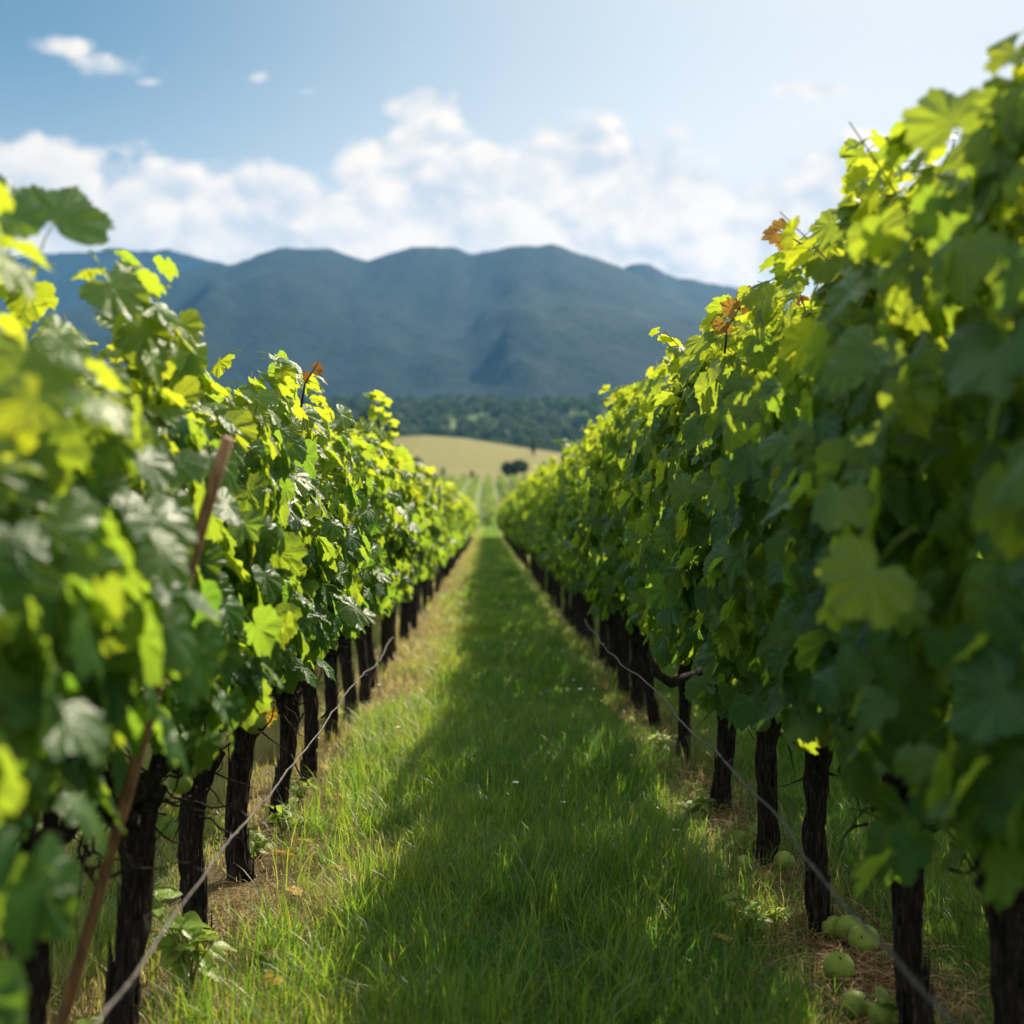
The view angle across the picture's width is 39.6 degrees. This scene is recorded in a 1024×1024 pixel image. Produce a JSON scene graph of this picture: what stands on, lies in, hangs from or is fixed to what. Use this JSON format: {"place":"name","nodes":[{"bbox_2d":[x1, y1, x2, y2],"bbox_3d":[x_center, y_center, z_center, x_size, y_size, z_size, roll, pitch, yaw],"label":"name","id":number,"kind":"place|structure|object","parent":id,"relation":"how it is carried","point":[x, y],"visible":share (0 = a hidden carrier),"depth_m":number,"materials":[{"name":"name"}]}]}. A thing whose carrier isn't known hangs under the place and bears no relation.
{"place":"outdoors","nodes":[
{"label":"outdoors","id":0,"kind":"place"},
{"bbox_2d":[0,248,225,313],"bbox_3d":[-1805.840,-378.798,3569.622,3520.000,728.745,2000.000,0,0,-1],"label":"mountain","id":1,"kind":"structure","parent":0,"point":[66,267],"depth_m":3879.34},
{"bbox_2d":[94,637,393,1023],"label":"wire","id":2,"kind":"object","parent":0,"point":[121,992],"visible":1,"depth_m":2.96,"materials":[{"name":"grey metal"}]},
{"bbox_2d":[22,244,728,402],"bbox_3d":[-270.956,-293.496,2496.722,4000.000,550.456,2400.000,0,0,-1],"label":"mountain","id":3,"kind":"structure","parent":0,"point":[508,323],"depth_m":2267.97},
{"bbox_2d":[386,436,562,480],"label":"meadow","id":4,"kind":"structure","parent":0,"point":[458,457],"depth_m":425.90,"materials":[{"name":"beige plant"}]},
{"bbox_2d":[500,459,528,477],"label":"tree","id":5,"kind":"object","parent":4,"relation":"on","point":[516,467],"visible":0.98,"depth_m":316.34,"materials":[{"name":"green plant"}]},
{"bbox_2d":[454,481,515,528],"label":"slope","id":6,"kind":"structure","parent":0,"point":[479,500],"depth_m":206.30,"materials":[{"name":"green plant"}]},
{"bbox_2d":[441,474,455,487],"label":"vine row","id":7,"kind":"object","parent":6,"relation":"on","point":[451,478],"visible":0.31,"depth_m":251.61,"materials":[{"name":"green plant"}]},
{"bbox_2d":[454,474,468,491],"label":"vine row","id":8,"kind":"object","parent":6,"relation":"on","point":[460,480],"visible":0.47,"depth_m":236.23,"materials":[{"name":"green plant"}]},
{"bbox_2d":[463,474,479,502],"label":"vine row","id":9,"kind":"object","parent":6,"relation":"on","point":[472,487],"visible":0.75,"depth_m":194.28,"materials":[{"name":"green plant"}]},
{"bbox_2d":[483,474,497,525],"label":"vine row","id":10,"kind":"object","parent":6,"relation":"on","point":[490,504],"visible":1,"depth_m":133.30,"materials":[{"name":"green plant"}]},
{"bbox_2d":[496,474,513,499],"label":"vine row","id":11,"kind":"object","parent":6,"relation":"on","point":[504,487],"visible":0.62,"depth_m":204.22,"materials":[{"name":"green plant"}]},
{"bbox_2d":[509,474,520,489],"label":"vine row","id":12,"kind":"object","parent":6,"relation":"on","point":[514,480],"visible":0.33,"depth_m":243.54,"materials":[{"name":"green plant"}]},
{"bbox_2d":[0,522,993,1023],"bbox_3d":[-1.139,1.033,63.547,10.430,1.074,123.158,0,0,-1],"label":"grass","id":13,"kind":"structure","parent":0,"point":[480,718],"depth_m":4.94,"materials":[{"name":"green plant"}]},
{"bbox_2d":[261,974,282,985],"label":"fallen leaf","id":14,"kind":"object","parent":13,"relation":"on","point":[275,981],"visible":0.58,"depth_m":3.86,"materials":[{"name":"brown plant"}]},
{"bbox_2d":[286,885,302,895],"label":"fallen leaf","id":15,"kind":"object","parent":13,"relation":"on","point":[295,891],"visible":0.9,"depth_m":4.76,"materials":[{"name":"beige plant"}]},
{"bbox_2d":[6,405,993,1023],"bbox_3d":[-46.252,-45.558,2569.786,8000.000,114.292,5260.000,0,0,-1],"label":"ground","id":16,"kind":"structure","parent":0,"point":[218,879],"depth_m":4.98,"materials":[{"name":"brown soil"}]},
{"bbox_2d":[76,1016,105,1023],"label":"weed","id":17,"kind":"object","parent":16,"relation":"on","point":[84,1021],"visible":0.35,"depth_m":3.42,"materials":[{"name":"plant"}]},
{"bbox_2d":[0,174,226,1023],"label":"grape vine","id":18,"kind":"object","parent":16,"relation":"on","point":[75,623],"visible":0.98,"depth_m":1.90,"materials":[{"name":"green plant"}]},
{"bbox_2d":[0,249,238,1023],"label":"grape vine","id":19,"kind":"object","parent":16,"relation":"on","point":[121,296],"visible":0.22,"depth_m":2.76,"materials":[{"name":"green plant"}]},
{"bbox_2d":[55,436,233,1023],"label":"stake","id":20,"kind":"object","parent":16,"relation":"on","point":[135,763],"visible":0.73,"depth_m":2.71,"materials":[{"name":"brown wood"}]},
{"bbox_2d":[0,250,313,1023],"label":"grape vine","id":21,"kind":"object","parent":16,"relation":"on","point":[249,555],"visible":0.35,"depth_m":3.38,"materials":[{"name":"green plant"}]},
{"bbox_2d":[149,886,236,994],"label":"weed","id":22,"kind":"object","parent":16,"relation":"on","point":[173,947],"visible":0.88,"depth_m":3.87,"materials":[{"name":"plant"}]},
{"bbox_2d":[102,350,369,947],"bbox_3d":[-0.927,0.419,4.248,0.937,1.927,1.357,0,0,-1],"label":"grape vine","id":23,"kind":"object","parent":16,"relation":"on","point":[281,456],"visible":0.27,"depth_m":4.31,"materials":[{"name":"green plant"}]},
{"bbox_2d":[247,830,273,858],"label":"weed","id":24,"kind":"object","parent":16,"relation":"on","point":[253,843],"visible":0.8,"depth_m":5.41,"materials":[{"name":"plant"}]},
{"bbox_2d":[205,350,367,883],"bbox_3d":[-0.972,0.402,5.109,0.835,1.970,1.175,0,0,-1],"label":"grape vine","id":25,"kind":"object","parent":16,"relation":"on","point":[237,851],"visible":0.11,"depth_m":5.09,"materials":[{"name":"green plant"}]},
{"bbox_2d":[262,797,319,835],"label":"weed","id":26,"kind":"object","parent":16,"relation":"on","point":[273,817],"visible":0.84,"depth_m":5.80,"materials":[{"name":"plant"}]},
{"bbox_2d":[273,776,317,799],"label":"weed","id":27,"kind":"object","parent":16,"relation":"on","point":[299,793],"visible":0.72,"depth_m":6.47,"materials":[{"name":"plant"}]},
{"bbox_2d":[226,373,387,824],"bbox_3d":[-0.971,0.365,5.753,0.832,2.038,1.790,0,0,-1],"label":"grape vine","id":28,"kind":"object","parent":16,"relation":"on","point":[289,704],"visible":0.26,"depth_m":6.14,"materials":[{"name":"green plant"}]},
{"bbox_2d":[276,409,391,782],"bbox_3d":[-0.992,0.433,6.980,0.825,1.911,1.186,0,0,-1],"label":"grape vine","id":29,"kind":"object","parent":16,"relation":"on","point":[375,577],"visible":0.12,"depth_m":6.93,"materials":[{"name":"green plant"}]},
{"bbox_2d":[313,390,422,723],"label":"grape vine","id":30,"kind":"object","parent":16,"relation":"on","point":[405,492],"visible":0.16,"depth_m":8.94,"materials":[{"name":"green plant"}]},
{"bbox_2d":[323,428,419,745],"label":"grape vine","id":31,"kind":"object","parent":16,"relation":"on","point":[394,541],"visible":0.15,"depth_m":8.10,"materials":[{"name":"green plant"}]},
{"bbox_2d":[356,407,390,428],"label":"tree","id":32,"kind":"object","parent":16,"relation":"on","point":[364,414],"visible":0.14,"depth_m":469.29,"materials":[{"name":"green plant"}]},
{"bbox_2d":[351,397,419,703],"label":"grape vine","id":33,"kind":"object","parent":16,"relation":"on","point":[364,693],"visible":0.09,"depth_m":9.93,"materials":[{"name":"green plant"}]},
{"bbox_2d":[384,423,400,436],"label":"tree","id":34,"kind":"object","parent":16,"relation":"on","point":[393,429],"visible":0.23,"depth_m":554.07,"materials":[{"name":"green plant"}]},
{"bbox_2d":[365,418,427,688],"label":"grape vine","id":35,"kind":"object","parent":16,"relation":"on","point":[407,566],"visible":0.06,"depth_m":10.86,"materials":[{"name":"green plant"}]},
{"bbox_2d":[378,443,429,673],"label":"grape vine","id":36,"kind":"object","parent":16,"relation":"on","point":[408,594],"visible":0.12,"depth_m":11.70,"materials":[{"name":"green plant"}]},
{"bbox_2d":[392,461,435,651],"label":"grape vine","id":37,"kind":"object","parent":16,"relation":"on","point":[394,614],"depth_m":13.78,"materials":[{"name":"brown plant"}]},
{"bbox_2d":[388,466,442,661],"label":"grape vine","id":38,"kind":"object","parent":16,"relation":"on","point":[434,530],"visible":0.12,"depth_m":12.86,"materials":[{"name":"green plant"}]},
{"bbox_2d":[399,478,442,635],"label":"grape vine","id":39,"kind":"object","parent":16,"relation":"on","point":[440,554],"visible":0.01,"depth_m":15.56,"materials":[{"name":"green plant"}]},
{"bbox_2d":[400,462,444,642],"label":"grape vine","id":40,"kind":"object","parent":16,"relation":"on","point":[433,478],"visible":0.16,"depth_m":14.70,"materials":[{"name":"green plant"}]},
{"bbox_2d":[410,481,444,629],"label":"grape vine","id":41,"kind":"object","parent":16,"relation":"on","point":[436,490],"visible":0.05,"depth_m":16.50,"materials":[{"name":"green plant"}]},
{"bbox_2d":[417,519,446,613],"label":"grape vine","id":42,"kind":"object","parent":16,"relation":"on","point":[420,582],"visible":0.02,"depth_m":19.23,"materials":[{"name":"brown plant"}]},
{"bbox_2d":[422,497,451,609],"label":"grape vine","id":43,"kind":"object","parent":16,"relation":"on","point":[426,582],"visible":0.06,"depth_m":20.06,"materials":[{"name":"green plant"}]},
{"bbox_2d":[421,482,455,601],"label":"grape vine","id":44,"kind":"object","parent":16,"relation":"on","point":[447,498],"visible":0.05,"depth_m":20.82,"materials":[{"name":"green plant"}]},
{"bbox_2d":[428,483,456,595],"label":"grape vine","id":45,"kind":"object","parent":16,"relation":"on","point":[451,546],"visible":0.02,"depth_m":23.10,"materials":[{"name":"green plant"}]},
{"bbox_2d":[428,478,458,601],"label":"grape vine","id":46,"kind":"object","parent":16,"relation":"on","point":[430,591],"visible":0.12,"depth_m":21.82,"materials":[{"name":"green plant"}]},
{"bbox_2d":[434,481,458,592],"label":"grape vine","id":47,"kind":"object","parent":16,"relation":"on","point":[455,539],"visible":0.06,"depth_m":24.70,"materials":[{"name":"green plant"}]},
{"bbox_2d":[439,490,457,589],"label":"grape vine","id":48,"kind":"object","parent":16,"relation":"on","point":[453,553],"visible":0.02,"depth_m":25.70,"materials":[{"name":"green plant"}]},
{"bbox_2d":[440,488,461,584],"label":"grape vine","id":49,"kind":"object","parent":16,"relation":"on","point":[459,536],"visible":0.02,"depth_m":26.29,"materials":[{"name":"green plant"}]},
{"bbox_2d":[441,515,461,582],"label":"grape vine","id":50,"kind":"object","parent":16,"relation":"on","point":[459,522],"visible":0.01,"depth_m":28.45,"materials":[{"name":"green plant"}]},
{"bbox_2d":[443,498,468,580],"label":"grape vine","id":51,"kind":"object","parent":16,"relation":"on","point":[463,516],"visible":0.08,"depth_m":28.96,"materials":[{"name":"green plant"}]},
{"bbox_2d":[442,482,469,576],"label":"grape vine","id":52,"kind":"object","parent":16,"relation":"on","point":[448,560],"visible":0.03,"depth_m":31.09,"materials":[{"name":"green plant"}]},
{"bbox_2d":[299,392,613,454],"bbox_3d":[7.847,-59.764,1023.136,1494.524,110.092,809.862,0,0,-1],"label":"forest","id":53,"kind":"object","parent":16,"relation":"on","point":[411,414],"visible":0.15,"depth_m":1065.35,"materials":[{"name":"green plant"}]},
{"bbox_2d":[445,486,469,570],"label":"grape vine","id":54,"kind":"object","parent":16,"relation":"on","point":[452,558],"visible":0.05,"depth_m":33.91,"materials":[{"name":"green plant"}]},
{"bbox_2d":[506,491,520,559],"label":"grape vine","id":55,"kind":"object","parent":16,"relation":"on","point":[508,503],"visible":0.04,"depth_m":42.41,"materials":[{"name":"green plant"}]},
{"bbox_2d":[504,491,523,563],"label":"grape vine","id":56,"kind":"object","parent":16,"relation":"on","point":[507,518],"visible":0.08,"depth_m":39.48,"materials":[{"name":"green plant"}]},
{"bbox_2d":[511,489,528,569],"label":"grape vine","id":57,"kind":"object","parent":16,"relation":"on","point":[526,560],"visible":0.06,"depth_m":34.99,"materials":[{"name":"green plant"}]},
{"bbox_2d":[510,483,534,576],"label":"grape vine","id":58,"kind":"object","parent":16,"relation":"on","point":[519,540],"visible":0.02,"depth_m":30.59,"materials":[{"name":"green plant"}]},
{"bbox_2d":[514,478,531,571],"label":"grape vine","id":59,"kind":"object","parent":16,"relation":"on","point":[515,499],"visible":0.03,"depth_m":32.12,"materials":[{"name":"green plant"}]},
{"bbox_2d":[513,503,535,579],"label":"grape vine","id":60,"kind":"object","parent":16,"relation":"on","point":[515,524],"visible":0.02,"depth_m":29.68,"materials":[{"name":"green plant"}]},
{"bbox_2d":[516,494,541,576],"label":"grape vine","id":61,"kind":"object","parent":16,"relation":"on","point":[521,530],"visible":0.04,"depth_m":25.97,"materials":[{"name":"green plant"}]},
{"bbox_2d":[516,473,541,585],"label":"grape vine","id":62,"kind":"object","parent":16,"relation":"on","point":[518,520],"visible":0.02,"depth_m":26.89,"materials":[{"name":"green plant"}]},
{"bbox_2d":[515,465,546,591],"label":"grape vine","id":63,"kind":"object","parent":16,"relation":"on","point":[528,484],"visible":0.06,"depth_m":24.99,"materials":[{"name":"green plant"}]},
{"bbox_2d":[530,438,535,455],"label":"tree","id":64,"kind":"object","parent":16,"relation":"on","point":[533,446],"visible":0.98,"depth_m":439.81,"materials":[{"name":"green plant"}]},
{"bbox_2d":[522,467,551,599],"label":"grape vine","id":65,"kind":"object","parent":16,"relation":"on","point":[527,513],"visible":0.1,"depth_m":22.33,"materials":[{"name":"green plant"}]},
{"bbox_2d":[529,461,556,604],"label":"grape vine","id":66,"kind":"object","parent":16,"relation":"on","point":[536,558],"visible":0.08,"depth_m":21.31,"materials":[{"name":"green plant"}]},
{"bbox_2d":[528,462,561,607],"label":"grape vine","id":67,"kind":"object","parent":16,"relation":"on","point":[534,518],"visible":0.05,"depth_m":20.45,"materials":[{"name":"green plant"}]},
{"bbox_2d":[531,469,563,589],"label":"grape vine","id":68,"kind":"object","parent":16,"relation":"on","point":[536,533],"visible":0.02,"depth_m":19.50,"materials":[{"name":"green plant"}]},
{"bbox_2d":[532,457,570,616],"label":"grape vine","id":69,"kind":"object","parent":16,"relation":"on","point":[538,481],"visible":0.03,"depth_m":18.91,"materials":[{"name":"green plant"}]},
{"bbox_2d":[536,466,569,621],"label":"grape vine","id":70,"kind":"object","parent":16,"relation":"on","point":[566,595],"visible":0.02,"depth_m":17.72,"materials":[{"name":"green plant"}]},
{"bbox_2d":[532,462,575,627],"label":"grape vine","id":71,"kind":"object","parent":16,"relation":"on","point":[536,527],"visible":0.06,"depth_m":16.74,"materials":[{"name":"green plant"}]},
{"bbox_2d":[538,441,581,634],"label":"grape vine","id":72,"kind":"object","parent":16,"relation":"on","point":[548,482],"visible":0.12,"depth_m":15.82,"materials":[{"name":"green plant"}]},
{"bbox_2d":[539,441,586,640],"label":"grape vine","id":73,"kind":"object","parent":16,"relation":"on","point":[557,568],"visible":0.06,"depth_m":14.87,"materials":[{"name":"green plant"}]},
{"bbox_2d":[537,446,594,650],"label":"grape vine","id":74,"kind":"object","parent":16,"relation":"on","point":[549,513],"visible":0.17,"depth_m":13.94,"materials":[{"name":"green plant"}]},
{"bbox_2d":[143,678,991,1023],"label":"straw","id":75,"kind":"object","parent":16,"relation":"on","point":[873,956],"visible":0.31,"depth_m":4.40,"materials":[{"name":"beige plant"}]},
{"bbox_2d":[553,492,608,658],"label":"grape vine","id":76,"kind":"object","parent":16,"relation":"on","point":[603,634],"visible":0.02,"depth_m":13.04,"materials":[{"name":"brown plant"}]},
{"bbox_2d":[551,433,612,669],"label":"grape vine","id":77,"kind":"object","parent":16,"relation":"on","point":[563,557],"visible":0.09,"depth_m":12.15,"materials":[{"name":"green plant"}]},
{"bbox_2d":[548,427,630,694],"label":"grape vine","id":78,"kind":"object","parent":16,"relation":"on","point":[566,514],"visible":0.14,"depth_m":10.50,"materials":[{"name":"green plant"}]},
{"bbox_2d":[563,419,620,681],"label":"grape vine","id":79,"kind":"object","parent":16,"relation":"on","point":[586,440],"visible":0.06,"depth_m":11.34,"materials":[{"name":"green plant"}]},
{"bbox_2d":[560,383,645,709],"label":"grape vine","id":80,"kind":"object","parent":16,"relation":"on","point":[637,691],"visible":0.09,"depth_m":9.62,"materials":[{"name":"green plant"}]},
{"bbox_2d":[566,375,674,728],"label":"grape vine","id":81,"kind":"object","parent":16,"relation":"on","point":[596,510],"visible":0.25,"depth_m":8.65,"materials":[{"name":"green plant"}]},
{"bbox_2d":[588,360,702,762],"bbox_3d":[0.906,0.264,7.530,0.962,2.248,1.182,0,0,-1],"label":"grape vine","id":82,"kind":"object","parent":16,"relation":"on","point":[619,440],"visible":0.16,"depth_m":7.53,"materials":[{"name":"green plant"}]},
{"bbox_2d":[646,731,677,752],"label":"weed","id":83,"kind":"object","parent":16,"relation":"on","point":[661,737],"visible":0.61,"depth_m":7.67,"materials":[{"name":"plant"}]},
{"bbox_2d":[675,788,714,814],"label":"weed","id":84,"kind":"object","parent":16,"relation":"on","point":[699,798],"visible":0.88,"depth_m":6.21,"materials":[{"name":"plant"}]},
{"bbox_2d":[621,322,785,811],"bbox_3d":[0.975,0.281,6.310,1.000,2.218,1.248,0,0,-1],"label":"grape vine","id":85,"kind":"object","parent":16,"relation":"on","point":[665,409],"visible":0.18,"depth_m":6.29,"materials":[{"name":"green plant"}]},
{"bbox_2d":[641,281,807,868],"bbox_3d":[0.958,0.242,4.976,0.999,2.283,1.790,0,0,-1],"label":"grape vine","id":86,"kind":"object","parent":16,"relation":"on","point":[721,339],"visible":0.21,"depth_m":4.96,"materials":[{"name":"green plant"}]},
{"bbox_2d":[735,855,754,873],"bbox_3d":[0.846,1.287,5.180,0.073,0.076,0.075,0,0,-36],"label":"green fruit","id":87,"kind":"object","parent":16,"relation":"on","point":[740,858],"visible":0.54,"depth_m":5.16,"materials":[{"name":"green plant"}]},
{"bbox_2d":[729,825,780,855],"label":"weed","id":88,"kind":"object","parent":16,"relation":"on","point":[752,828],"visible":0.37,"depth_m":5.41,"materials":[{"name":"plant"}]},
{"bbox_2d":[719,891,791,931],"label":"weed","id":89,"kind":"object","parent":16,"relation":"on","point":[783,912],"visible":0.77,"depth_m":4.44,"materials":[{"name":"plant"}]},
{"bbox_2d":[774,851,795,872],"bbox_3d":[0.999,1.281,5.209,0.081,0.079,0.081,0,0,-21],"label":"green fruit","id":90,"kind":"object","parent":16,"relation":"on","point":[783,858],"visible":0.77,"depth_m":5.18,"materials":[{"name":"green plant"}]},
{"bbox_2d":[664,217,980,939],"bbox_3d":[0.995,0.210,4.406,0.941,2.336,1.204,0,0,-1],"label":"grape vine","id":91,"kind":"object","parent":16,"relation":"on","point":[739,701],"visible":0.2,"depth_m":4.21,"materials":[{"name":"green plant"}]},
{"bbox_2d":[821,916,839,938],"bbox_3d":[0.992,1.276,4.380,0.074,0.076,0.074,25,20,7],"label":"green fruit","id":92,"kind":"object","parent":16,"relation":"on","point":[828,925],"visible":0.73,"depth_m":4.36,"materials":[{"name":"green plant"}]},
{"bbox_2d":[823,951,854,982],"bbox_3d":[0.911,1.270,3.967,0.087,0.085,0.087,0,0,39],"label":"green fruit","id":93,"kind":"object","parent":16,"relation":"on","point":[844,967],"visible":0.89,"depth_m":3.94,"materials":[{"name":"green plant"}]},
{"bbox_2d":[834,914,857,942],"bbox_3d":[1.029,1.267,4.340,0.092,0.094,0.092,29,-33,-28],"label":"green fruit","id":94,"kind":"object","parent":16,"relation":"on","point":[845,924],"visible":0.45,"depth_m":4.31,"materials":[{"name":"green plant"}]},
{"bbox_2d":[841,989,869,1019],"bbox_3d":[0.889,1.276,3.682,0.074,0.075,0.075,0,0,10],"label":"green fruit","id":95,"kind":"object","parent":16,"relation":"on","point":[861,999],"visible":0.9,"depth_m":3.66,"materials":[{"name":"green plant"}]},
{"bbox_2d":[704,121,1022,1023],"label":"grape vine","id":96,"kind":"object","parent":16,"relation":"on","point":[766,481],"visible":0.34,"depth_m":3.42,"materials":[{"name":"green plant"}]},
{"bbox_2d":[848,924,878,953],"bbox_3d":[1.046,1.272,4.229,0.089,0.091,0.090,0,0,-30],"label":"green fruit","id":97,"kind":"object","parent":16,"relation":"on","point":[862,939],"visible":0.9,"depth_m":4.20,"materials":[{"name":"green plant"}]},
{"bbox_2d":[868,1000,894,1023],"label":"green fruit","id":98,"kind":"object","parent":16,"relation":"on","point":[882,1012],"visible":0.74,"depth_m":3.59,"materials":[{"name":"green plant"}]},
{"bbox_2d":[776,121,1023,1023],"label":"grape vine","id":99,"kind":"object","parent":16,"relation":"on","point":[841,452],"visible":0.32,"depth_m":2.67,"materials":[{"name":"green plant"}]},
{"bbox_2d":[868,986,949,1022],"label":"weed","id":100,"kind":"object","parent":16,"relation":"on","point":[882,994],"visible":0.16,"depth_m":3.58,"materials":[{"name":"plant"}]},
{"bbox_2d":[809,30,1023,917],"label":"grape vine","id":101,"kind":"object","parent":16,"relation":"on","point":[967,783],"visible":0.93,"depth_m":2.20,"materials":[{"name":"green plant"}]},
{"bbox_2d":[0,0,1023,301],"label":"sky","id":102,"kind":"structure","parent":0,"point":[668,136],"materials":[{"name":"blue"}]},
{"bbox_2d":[624,264,789,318],"bbox_3d":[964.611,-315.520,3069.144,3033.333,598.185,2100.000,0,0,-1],"label":"mountain","id":103,"kind":"structure","parent":0,"point":[697,294],"depth_m":3406.23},
{"bbox_2d":[585,620,954,1023],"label":"wire","id":104,"kind":"object","parent":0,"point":[900,965],"visible":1,"depth_m":2.58,"materials":[{"name":"grey metal"}]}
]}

